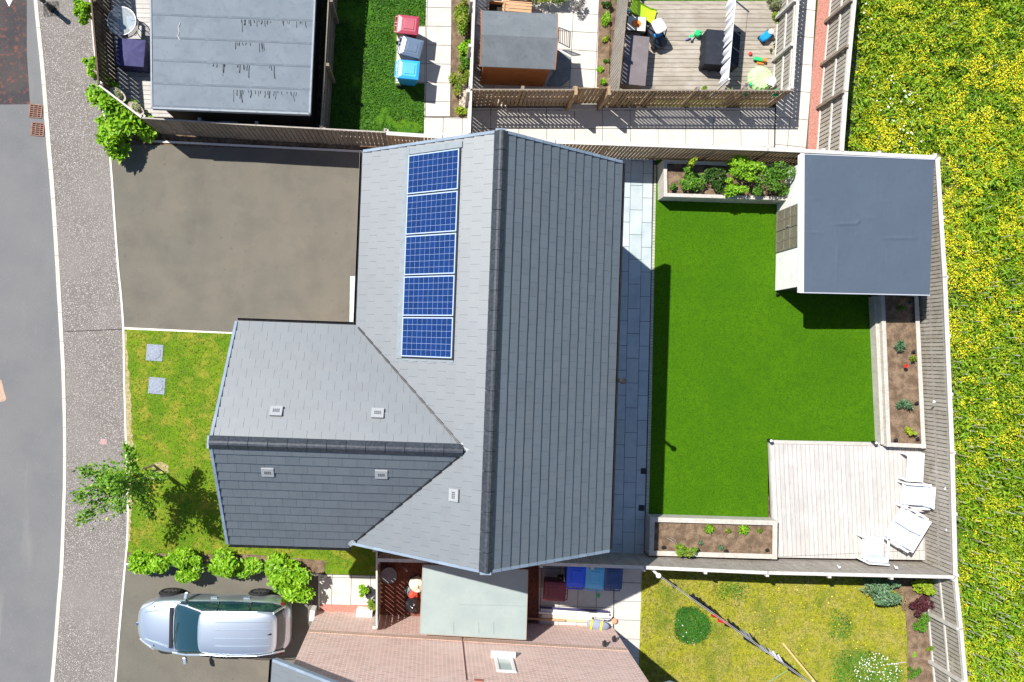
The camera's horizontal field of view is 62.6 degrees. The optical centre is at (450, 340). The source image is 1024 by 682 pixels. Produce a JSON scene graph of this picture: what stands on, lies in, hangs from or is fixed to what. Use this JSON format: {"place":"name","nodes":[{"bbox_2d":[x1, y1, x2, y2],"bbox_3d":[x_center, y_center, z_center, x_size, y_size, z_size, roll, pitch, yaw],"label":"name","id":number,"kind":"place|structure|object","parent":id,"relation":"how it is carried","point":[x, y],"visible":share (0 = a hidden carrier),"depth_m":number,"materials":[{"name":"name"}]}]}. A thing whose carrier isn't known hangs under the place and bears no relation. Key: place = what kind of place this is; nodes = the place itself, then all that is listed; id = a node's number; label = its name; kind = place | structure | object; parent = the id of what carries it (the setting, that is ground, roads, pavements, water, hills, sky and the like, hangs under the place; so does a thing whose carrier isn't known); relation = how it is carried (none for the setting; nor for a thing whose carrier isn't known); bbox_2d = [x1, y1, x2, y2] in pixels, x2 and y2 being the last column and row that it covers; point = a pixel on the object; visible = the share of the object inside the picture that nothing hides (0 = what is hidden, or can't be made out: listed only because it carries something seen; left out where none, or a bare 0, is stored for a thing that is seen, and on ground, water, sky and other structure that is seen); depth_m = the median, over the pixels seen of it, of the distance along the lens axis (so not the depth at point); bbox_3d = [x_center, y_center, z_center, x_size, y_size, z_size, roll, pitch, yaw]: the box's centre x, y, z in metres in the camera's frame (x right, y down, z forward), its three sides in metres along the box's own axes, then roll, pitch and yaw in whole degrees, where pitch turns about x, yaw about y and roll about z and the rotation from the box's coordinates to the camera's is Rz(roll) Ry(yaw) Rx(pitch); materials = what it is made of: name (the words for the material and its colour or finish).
{"place":"outdoors","nodes":[
{"label":"outdoors","id":0,"kind":"place"},
{"bbox_2d":[0,0,63,681],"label":"road","id":1,"kind":"structure","parent":0,"point":[31,452],"depth_m":26.79,"materials":[{"name":"grey asphalt"}]},
{"bbox_2d":[0,0,29,103],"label":"road patch","id":2,"kind":"object","parent":1,"relation":"on","point":[14,85],"visible":1,"depth_m":26.92,"materials":[{"name":"asphalt"}]},
{"bbox_2d":[38,0,126,681],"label":"pavement","id":3,"kind":"structure","parent":0,"point":[92,582],"depth_m":26.75,"materials":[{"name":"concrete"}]},
{"bbox_2d":[72,0,91,25],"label":"shrub","id":4,"kind":"object","parent":3,"relation":"on","point":[81,8],"visible":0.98,"depth_m":26.10,"materials":[{"name":"green plant"}]},
{"bbox_2d":[89,0,128,681],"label":"path edging","id":5,"kind":"object","parent":3,"relation":"on","point":[122,314],"visible":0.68,"depth_m":26.75,"materials":[{"name":"concrete"}]},
{"bbox_2d":[114,565,317,681],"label":"driveway","id":6,"kind":"structure","parent":0,"point":[139,660],"depth_m":26.69,"materials":[{"name":"concrete"}]},
{"bbox_2d":[136,588,292,664],"bbox_3d":[-7.343,8.783,25.897,4.800,1.683,2.200,1,89,-1],"label":"parked car","id":7,"kind":"object","parent":6,"relation":"on","point":[257,621],"visible":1,"depth_m":25.48,"materials":[{"name":"silver metal"}]},
{"bbox_2d":[112,144,359,331],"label":"driveway","id":8,"kind":"structure","parent":0,"point":[220,239],"depth_m":26.90,"materials":[{"name":"concrete"}]},
{"bbox_2d":[101,0,394,149],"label":"soil bed","id":9,"kind":"object","parent":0,"point":[135,139],"visible":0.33,"depth_m":27.00,"materials":[{"name":"brown soil"}]},
{"bbox_2d":[94,93,159,163],"bbox_3d":[-10.389,-6.781,26.296,1.900,1.183,1.931,-42,90,-1],"label":"shrub","id":10,"kind":"object","parent":9,"relation":"on","point":[113,130],"visible":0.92,"depth_m":26.12,"materials":[{"name":"green plant"}]},
{"bbox_2d":[103,0,173,117],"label":"garden deck","id":11,"kind":"structure","parent":9,"relation":"on","point":[136,86],"depth_m":26.71,"materials":[{"name":"beige wood"}]},
{"bbox_2d":[90,0,117,91],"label":"wooden fence","id":12,"kind":"object","parent":11,"relation":"on","point":[100,11],"visible":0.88,"depth_m":25.84,"materials":[{"name":"brown wood"}]},
{"bbox_2d":[116,38,149,72],"bbox_3d":[-9.952,-8.965,26.358,0.885,0.650,0.865,4,89,-1],"label":"covered furniture","id":13,"kind":"object","parent":11,"relation":"on","point":[132,54],"visible":0.98,"depth_m":26.08,"materials":[{"name":"purple fabric"}]},
{"bbox_2d":[150,0,321,127],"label":"garden building","id":14,"kind":"structure","parent":9,"relation":"on","point":[246,61],"depth_m":24.69,"materials":[{"name":"grey metal"}]},
{"bbox_2d":[151,140,362,152],"bbox_3d":[-6.153,-6.252,26.974,6.996,0.060,0.069,3,89,-1],"label":"driveway edging","id":15,"kind":"object","parent":9,"relation":"on","point":[257,146],"visible":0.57,"depth_m":26.95,"materials":[{"name":"concrete"}]},
{"bbox_2d":[140,114,387,146],"bbox_3d":[-5.627,-6.511,26.059,7.376,1.772,0.166,3,89,-1],"label":"wooden fence","id":16,"kind":"object","parent":9,"relation":"on","point":[184,127],"visible":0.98,"depth_m":25.91,"materials":[{"name":"brown wood"}]},
{"bbox_2d":[124,329,375,574],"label":"front lawn","id":17,"kind":"structure","parent":0,"point":[173,493],"depth_m":26.75,"materials":[{"name":"green plant"}]},
{"bbox_2d":[125,331,133,540],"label":"bare grass verge","id":18,"kind":"structure","parent":17,"relation":"on","point":[128,411],"depth_m":26.72,"materials":[{"name":"beige soil"}]},
{"bbox_2d":[152,462,168,474],"bbox_3d":[-9.249,4.055,26.724,0.544,0.010,0.440,2,89,-1],"label":"bare soil ring","id":19,"kind":"object","parent":17,"relation":"on","point":[162,466],"visible":0.7,"depth_m":26.72,"materials":[{"name":"beige soil"}]},
{"bbox_2d":[69,441,170,529],"bbox_3d":[-9.484,4.146,24.703,2.513,4.081,2.560,2,89,-1],"label":"young tree","id":20,"kind":"object","parent":19,"relation":"on","point":[110,481],"visible":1,"depth_m":23.94,"materials":[{"name":"green plant"}]},
{"bbox_2d":[126,552,325,574],"bbox_3d":[-7.138,7.010,26.740,6.332,0.030,0.518,3,89,-1],"label":"mulch bed","id":21,"kind":"object","parent":17,"relation":"on","point":[313,566],"visible":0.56,"depth_m":26.77,"materials":[{"name":"brown soil"}]},
{"bbox_2d":[127,549,170,574],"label":"shrub","id":22,"kind":"object","parent":21,"relation":"on","point":[142,562],"visible":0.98,"depth_m":25.98,"materials":[{"name":"green plant"}]},
{"bbox_2d":[165,546,206,583],"bbox_3d":[-8.233,6.947,26.282,1.078,0.907,1.245,-32,90,-2],"label":"shrub","id":23,"kind":"object","parent":21,"relation":"on","point":[185,561],"visible":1,"depth_m":26.02,"materials":[{"name":"green plant"}]},
{"bbox_2d":[206,547,263,579],"bbox_3d":[-6.774,7.069,26.248,1.838,1.041,0.943,16,89,-1],"label":"shrub","id":24,"kind":"object","parent":21,"relation":"on","point":[228,565],"visible":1,"depth_m":26.20,"materials":[{"name":"green plant"}]},
{"bbox_2d":[263,551,315,602],"bbox_3d":[-5.063,7.417,26.215,1.768,1.226,1.487,2,89,-1],"label":"shrub","id":25,"kind":"object","parent":21,"relation":"on","point":[288,579],"visible":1,"depth_m":26.02,"materials":[{"name":"green plant"}]},
{"bbox_2d":[320,573,375,604],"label":"path slabs","id":26,"kind":"structure","parent":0,"point":[342,591],"depth_m":26.80,"materials":[{"name":"concrete"}]},
{"bbox_2d":[320,0,425,132],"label":"lush lawn","id":27,"kind":"structure","parent":0,"point":[354,12],"depth_m":27.06,"materials":[{"name":"green plant"}]},
{"bbox_2d":[320,0,338,144],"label":"wooden fence","id":28,"kind":"object","parent":27,"relation":"on","point":[328,76],"visible":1,"depth_m":26.03,"materials":[{"name":"brown wood"}]},
{"bbox_2d":[395,0,450,143],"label":"garden path","id":29,"kind":"structure","parent":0,"point":[425,116],"depth_m":27.11,"materials":[{"name":"beige concrete"}]},
{"bbox_2d":[395,0,466,139],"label":"path slabs","id":30,"kind":"structure","parent":29,"relation":"on","point":[435,72],"depth_m":27.09,"materials":[{"name":"concrete"}]},
{"bbox_2d":[394,15,419,44],"bbox_3d":[-1.377,-9.818,26.557,0.768,1.066,0.594,6,89,-1],"label":"wheelie bin","id":31,"kind":"object","parent":30,"relation":"on","point":[407,25],"visible":0.92,"depth_m":26.05,"materials":[{"name":"plastic"}]},
{"bbox_2d":[394,59,419,87],"bbox_3d":[-1.360,-8.420,26.538,0.768,1.066,0.594,5,89,-1],"label":"wheelie bin","id":32,"kind":"object","parent":30,"relation":"on","point":[407,72],"visible":1,"depth_m":26.04,"materials":[{"name":"plastic"}]},
{"bbox_2d":[396,36,423,60],"bbox_3d":[-1.277,-9.126,26.549,0.768,1.066,0.594,14,89,-1],"label":"wheelie bin","id":33,"kind":"object","parent":30,"relation":"on","point":[410,48],"visible":0.86,"depth_m":26.04,"materials":[{"name":"plastic"}]},
{"bbox_2d":[385,129,936,164],"bbox_3d":[6.425,-5.948,26.319,16.841,1.772,0.225,2,89,-1],"label":"wooden fence","id":34,"kind":"object","parent":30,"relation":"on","point":[766,154],"visible":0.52,"depth_m":25.78,"materials":[{"name":"brown wood"}]},
{"bbox_2d":[380,555,539,623],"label":"brick chippings","id":35,"kind":"object","parent":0,"point":[394,596],"visible":0.07,"depth_m":26.86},
{"bbox_2d":[373,550,380,628],"bbox_3d":[-2.278,7.422,25.939,0.150,1.772,2.389,0,89,-1],"label":"wooden fence","id":36,"kind":"object","parent":35,"relation":"on","point":[378,595],"visible":0.73,"depth_m":25.55,"materials":[{"name":"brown wood"}]},
{"bbox_2d":[419,563,527,639],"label":"garden shed","id":37,"kind":"structure","parent":35,"relation":"on","point":[459,602],"depth_m":24.77,"materials":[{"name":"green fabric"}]},
{"bbox_2d":[451,0,470,117],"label":"planting bed","id":38,"kind":"object","parent":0,"point":[457,39],"visible":0.44,"depth_m":27.09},
{"bbox_2d":[453,0,469,36],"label":"shrub","id":39,"kind":"object","parent":38,"relation":"on","point":[461,12],"visible":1,"depth_m":26.53,"materials":[{"name":"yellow plant"}]},
{"bbox_2d":[465,0,474,133],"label":"wooden fence","id":40,"kind":"object","parent":38,"relation":"on","point":[471,15],"visible":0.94,"depth_m":25.46,"materials":[{"name":"brown wood"}]},
{"bbox_2d":[472,0,598,105],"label":"yard paving","id":41,"kind":"structure","parent":0,"point":[584,22],"depth_m":27.21,"materials":[{"name":"concrete"}]},
{"bbox_2d":[480,10,557,86],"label":"garden shed","id":42,"kind":"structure","parent":41,"relation":"on","point":[518,48],"depth_m":25.12,"materials":[{"name":"wood"}]},
{"bbox_2d":[468,86,574,105],"bbox_3d":[2.175,-7.669,26.299,3.252,1.672,0.145,0,89,-1],"label":"wooden fence","id":43,"kind":"object","parent":41,"relation":"on","point":[520,96],"visible":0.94,"depth_m":26.19,"materials":[{"name":"brown wood"}]},
{"bbox_2d":[566,86,610,110],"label":"garden gate","id":44,"kind":"structure","parent":43,"relation":"attached to","point":[593,103],"depth_m":26.44,"materials":[{"name":"brown wood"}]},
{"bbox_2d":[546,50,570,85],"bbox_3d":[3.574,-8.744,27.146,0.688,0.070,1.240,15,89,-1],"label":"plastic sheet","id":45,"kind":"object","parent":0,"point":[560,75],"visible":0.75,"depth_m":27.11,"materials":[{"name":"grey plastic"}]},
{"bbox_2d":[97,0,1023,681],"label":"ground","id":46,"kind":"structure","parent":0,"point":[1013,122],"depth_m":27.59,"materials":[{"name":"plant"}]},
{"bbox_2d":[34,0,65,681],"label":"kerb","id":47,"kind":"structure","parent":46,"relation":"on","point":[50,167],"depth_m":26.73,"materials":[{"name":"concrete"}]},
{"bbox_2d":[85,75,119,110],"bbox_3d":[-10.882,-7.716,26.310,1.034,1.145,1.152,2,89,-1],"label":"shrub","id":48,"kind":"object","parent":46,"relation":"on","point":[94,93],"visible":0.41,"depth_m":26.05,"materials":[{"name":"green plant"}]},
{"bbox_2d":[207,128,625,574],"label":"house","id":49,"kind":"structure","parent":46,"relation":"on","point":[448,396],"depth_m":20.44,"materials":[{"name":"tile"}]},
{"bbox_2d":[268,605,672,681],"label":"house","id":50,"kind":"structure","parent":46,"relation":"on","point":[344,647],"depth_m":23.62,"materials":[{"name":"tile"}]},
{"bbox_2d":[491,650,515,672],"bbox_3d":[1.495,8.851,23.171,0.686,1.153,0.180,4,89,-1],"label":"window","id":51,"kind":"structure","parent":50,"relation":"in","point":[504,662],"depth_m":23.38,"materials":[{"name":"white glass"}]},
{"bbox_2d":[822,0,1023,681],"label":"meadow plants","id":52,"kind":"object","parent":46,"relation":"on","point":[1012,173],"visible":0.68,"depth_m":27.38,"materials":[{"name":"green plant"}]},
{"bbox_2d":[833,0,1023,681],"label":"ragwort","id":53,"kind":"object","parent":52,"relation":"on","point":[946,201],"visible":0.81,"depth_m":27.18,"materials":[{"name":"yellow plant"}]},
{"bbox_2d":[825,0,1023,681],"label":"buttercups","id":54,"kind":"object","parent":46,"relation":"on","point":[970,168],"visible":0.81,"depth_m":27.26,"materials":[{"name":"yellow plant"}]},
{"bbox_2d":[876,21,1023,681],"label":"seed stalks","id":55,"kind":"object","parent":46,"relation":"on","point":[988,488],"visible":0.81,"depth_m":27.00,"materials":[{"name":"yellow plant"}]},
{"bbox_2d":[539,556,641,665],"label":"yard paving","id":56,"kind":"structure","parent":0,"point":[627,617],"depth_m":26.98,"materials":[{"name":"concrete"}]},
{"bbox_2d":[543,575,567,601],"bbox_3d":[3.242,7.750,26.414,0.768,1.066,0.594,4,89,-1],"label":"wheelie bin","id":57,"kind":"object","parent":56,"relation":"on","point":[554,589],"visible":1,"depth_m":25.91,"materials":[{"name":"plastic"}]},
{"bbox_2d":[561,562,585,589],"bbox_3d":[3.859,7.317,26.434,0.594,1.066,0.768,4,89,-1],"label":"wheelie bin","id":58,"kind":"object","parent":56,"relation":"on","point":[574,576],"visible":0.84,"depth_m":25.92,"materials":[{"name":"plastic"}]},
{"bbox_2d":[584,567,604,590],"bbox_3d":[4.447,7.370,26.446,0.594,1.066,0.768,4,89,-1],"label":"wheelie bin","id":59,"kind":"object","parent":56,"relation":"on","point":[594,578],"visible":0.66,"depth_m":25.93,"materials":[{"name":"plastic"}]},
{"bbox_2d":[603,568,622,591],"bbox_3d":[5.018,7.374,26.459,0.594,1.066,0.768,4,89,-1],"label":"wheelie bin","id":60,"kind":"object","parent":56,"relation":"on","point":[613,578],"visible":0.66,"depth_m":25.95,"materials":[{"name":"plastic"}]},
{"bbox_2d":[599,0,618,105],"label":"yard bed","id":61,"kind":"object","parent":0,"point":[613,8],"visible":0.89,"depth_m":27.28,"materials":[{"name":"soil"}]},
{"bbox_2d":[597,0,609,87],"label":"planting bed","id":62,"kind":"object","parent":61,"relation":"on","point":[603,51],"visible":0.78,"depth_m":27.20,"materials":[{"name":"brown soil"}]},
{"bbox_2d":[607,0,630,105],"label":"wooden fence","id":63,"kind":"object","parent":61,"relation":"on","point":[619,47],"visible":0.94,"depth_m":26.23,"materials":[{"name":"brown wood"}]},
{"bbox_2d":[584,146,655,554],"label":"patio","id":64,"kind":"structure","parent":0,"point":[637,212],"depth_m":27.11,"materials":[{"name":"stone"}]},
{"bbox_2d":[645,165,655,552],"bbox_3d":[6.485,0.564,27.141,0.113,0.050,12.551,2,89,-1],"label":"brick edging","id":65,"kind":"object","parent":64,"relation":"on","point":[650,374],"visible":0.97,"depth_m":27.12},
{"bbox_2d":[643,18,666,50],"bbox_3d":[6.586,-9.742,26.671,0.500,0.838,0.800,-28,90,-2],"label":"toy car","id":66,"kind":"object","parent":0,"point":[656,29],"visible":0.96,"depth_m":26.69,"materials":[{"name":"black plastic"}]},
{"bbox_2d":[471,0,859,159],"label":"lane","id":67,"kind":"structure","parent":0,"point":[797,126],"depth_m":27.26,"materials":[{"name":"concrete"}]},
{"bbox_2d":[603,86,793,106],"bbox_3d":[7.628,-7.684,26.420,5.721,1.672,0.145,0,89,-1],"label":"wooden fence","id":68,"kind":"object","parent":67,"relation":"on","point":[645,98],"visible":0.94,"depth_m":26.31,"materials":[{"name":"brown wood"}]},
{"bbox_2d":[615,1,791,92],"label":"garden deck","id":69,"kind":"structure","parent":67,"relation":"on","point":[673,63],"depth_m":27.13,"materials":[{"name":"beige wood"}]},
{"bbox_2d":[619,35,649,88],"bbox_3d":[5.808,-8.818,26.721,0.760,0.680,1.560,5,89,-1],"label":"storage box","id":70,"kind":"object","parent":69,"relation":"on","point":[634,63],"visible":0.82,"depth_m":26.38,"materials":[{"name":"beige plastic"}]},
{"bbox_2d":[627,0,656,23],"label":"toy slide","id":71,"kind":"object","parent":69,"relation":"on","point":[638,8],"visible":0.81,"depth_m":26.84,"materials":[{"name":"plastic"}]},
{"bbox_2d":[698,29,740,72],"bbox_3d":[8.583,-9.259,26.800,1.112,0.598,1.132,4,89,-1],"label":"covered furniture","id":72,"kind":"object","parent":69,"relation":"on","point":[712,49],"visible":0.78,"depth_m":26.52,"materials":[{"name":"black fabric"}]},
{"bbox_2d":[747,66,772,89],"bbox_3d":[10.001,-8.466,27.047,0.856,0.218,0.845,-15,90,-1],"label":"paddling shell","id":73,"kind":"object","parent":69,"relation":"on","point":[758,76],"visible":0.85,"depth_m":26.97,"materials":[{"name":"green plastic"}]},
{"bbox_2d":[769,0,798,102],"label":"wooden fence","id":74,"kind":"object","parent":69,"relation":"on","point":[783,16],"visible":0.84,"depth_m":26.33,"materials":[{"name":"brown wood"}]},
{"bbox_2d":[807,0,829,149],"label":"red chips","id":75,"kind":"object","parent":67,"relation":"on","point":[819,40],"visible":0.71,"depth_m":27.39,"materials":[{"name":"red gravel"}]},
{"bbox_2d":[816,0,856,151],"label":"wooden fence","id":76,"kind":"object","parent":75,"relation":"on","point":[834,96],"visible":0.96,"depth_m":26.39,"materials":[{"name":"brown wood"}]},
{"bbox_2d":[649,160,874,516],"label":"lawn","id":77,"kind":"structure","parent":0,"point":[747,363],"depth_m":27.18,"materials":[{"name":"green plant"}]},
{"bbox_2d":[657,160,795,203],"bbox_3d":[8.951,-5.051,26.886,4.559,0.777,1.180,2,89,-1],"label":"raised planter","id":78,"kind":"object","parent":77,"relation":"on","point":[669,172],"visible":0.57,"depth_m":26.60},
{"bbox_2d":[679,165,706,190],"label":"shrub","id":79,"kind":"object","parent":78,"relation":"on","point":[691,182],"visible":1,"depth_m":26.31,"materials":[{"name":"green plant"}]},
{"bbox_2d":[725,154,766,182],"bbox_3d":[9.156,-5.347,26.149,1.273,0.969,0.870,2,89,-1],"label":"shrub","id":80,"kind":"object","parent":78,"relation":"on","point":[737,168],"visible":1,"depth_m":25.91,"materials":[{"name":"green plant"}]},
{"bbox_2d":[752,161,796,196],"bbox_3d":[10.052,-5.068,26.141,1.350,1.021,1.112,2,89,-1],"label":"shrub","id":81,"kind":"object","parent":78,"relation":"on","point":[780,173],"visible":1,"depth_m":25.96,"materials":[{"name":"green plant"}]},
{"bbox_2d":[775,153,934,295],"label":"summerhouse","id":82,"kind":"structure","parent":77,"relation":"on","point":[850,224],"depth_m":25.07,"materials":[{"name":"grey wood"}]},
{"bbox_2d":[775,226,796,252],"bbox_3d":[10.553,-3.190,26.238,0.052,1.860,0.648,2,89,-1],"label":"door","id":83,"kind":"structure","parent":82,"relation":"in","point":[786,239],"depth_m":26.33,"materials":[{"name":"brown wood"}]},
{"bbox_2d":[776,203,797,231],"bbox_3d":[10.570,-3.861,26.248,0.052,1.860,0.648,2,89,-1],"label":"door","id":84,"kind":"structure","parent":82,"relation":"in","point":[785,217],"depth_m":26.31,"materials":[{"name":"brown wood"}]},
{"bbox_2d":[868,296,883,443],"bbox_3d":[13.769,0.940,27.092,0.220,0.420,4.758,-2,89,-1],"label":"wooden bench","id":85,"kind":"object","parent":77,"relation":"on","point":[876,361],"visible":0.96,"depth_m":26.98,"materials":[{"name":"beige wood"}]},
{"bbox_2d":[872,295,925,447],"bbox_3d":[14.394,0.902,27.014,1.268,0.597,5.080,-2,89,-1],"label":"raised planter","id":86,"kind":"object","parent":77,"relation":"on","point":[899,380],"visible":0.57,"depth_m":26.83,"materials":[{"name":"brown soil"}]},
{"bbox_2d":[639,569,969,681],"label":"neighbour lawn","id":87,"kind":"structure","parent":0,"point":[720,608],"depth_m":27.08,"materials":[{"name":"plant"}]},
{"bbox_2d":[673,606,711,644],"bbox_3d":[7.762,9.160,26.991,1.300,0.103,1.320,2,89,-1],"label":"lush grass patch","id":88,"kind":"object","parent":87,"relation":"on","point":[687,637],"visible":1,"depth_m":26.98,"materials":[{"name":"green plant"}]},
{"bbox_2d":[828,645,907,681],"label":"lush grass patch","id":89,"kind":"object","parent":87,"relation":"on","point":[862,677],"visible":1,"depth_m":27.09,"materials":[{"name":"green plant"}]},
{"bbox_2d":[858,577,902,605],"bbox_3d":[13.673,7.963,26.683,1.344,1.056,0.901,2,89,-1],"label":"shrub","id":90,"kind":"object","parent":87,"relation":"on","point":[884,596],"visible":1,"depth_m":26.56,"materials":[{"name":"green plant"}]},
{"bbox_2d":[881,577,953,681],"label":"planting bed","id":91,"kind":"object","parent":87,"relation":"on","point":[918,642],"visible":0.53,"depth_m":27.16,"materials":[{"name":"brown soil"}]},
{"bbox_2d":[924,564,967,681],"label":"wooden fence","id":92,"kind":"object","parent":91,"relation":"on","point":[948,673],"visible":0.84,"depth_m":26.15,"materials":[{"name":"brown wood"}]},
{"bbox_2d":[649,154,959,566],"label":"garden soil","id":93,"kind":"structure","parent":0,"point":[955,307],"depth_m":27.38,"materials":[{"name":"brown soil"}]},
{"bbox_2d":[377,551,954,580],"bbox_3d":[6.528,6.903,26.142,17.566,1.772,0.237,2,89,-1],"label":"wooden fence","id":94,"kind":"object","parent":93,"relation":"on","point":[767,567],"visible":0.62,"depth_m":25.85,"materials":[{"name":"brown wood"}]},
{"bbox_2d":[644,514,777,558],"bbox_3d":[8.299,6.226,26.804,4.085,0.597,1.227,2,89,-1],"label":"raised planter","id":95,"kind":"object","parent":93,"relation":"on","point":[688,531],"visible":1,"depth_m":26.61,"materials":[{"name":"brown soil"}]},
{"bbox_2d":[767,440,925,559],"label":"garden deck","id":96,"kind":"structure","parent":93,"relation":"on","point":[829,499],"depth_m":26.96,"materials":[{"name":"beige wood"}]},
{"bbox_2d":[854,533,889,565],"bbox_3d":[13.376,6.572,26.570,0.790,0.790,0.830,4,89,-1],"label":"garden armchair","id":97,"kind":"object","parent":96,"relation":"on","point":[872,549],"visible":1,"depth_m":26.49,"materials":[{"name":"white plastic"}]},
{"bbox_2d":[877,503,931,552],"bbox_3d":[14.369,5.922,26.601,0.830,0.790,1.270,32,89,-1],"label":"garden sofa","id":98,"kind":"object","parent":96,"relation":"on","point":[906,530],"visible":1,"depth_m":26.52,"materials":[{"name":"white plastic"}]},
{"bbox_2d":[897,452,924,481],"bbox_3d":[14.701,4.004,26.810,0.580,0.440,0.920,4,89,-1],"label":"chair","id":99,"kind":"object","parent":96,"relation":"on","point":[915,468],"visible":1,"depth_m":26.59,"materials":[{"name":"white plastic"}]},
{"bbox_2d":[895,480,935,509],"bbox_3d":[14.719,4.896,26.623,0.830,0.790,0.810,4,89,-1],"label":"garden armchair","id":100,"kind":"object","parent":96,"relation":"on","point":[921,495],"visible":0.99,"depth_m":26.54,"materials":[{"name":"white plastic"}]},
{"bbox_2d":[919,157,958,576],"bbox_3d":[15.127,0.775,26.419,0.261,1.772,12.801,-2,89,-1],"label":"wooden fence","id":101,"kind":"object","parent":93,"relation":"on","point":[930,392],"visible":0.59,"depth_m":25.96,"materials":[{"name":"brown wood"}]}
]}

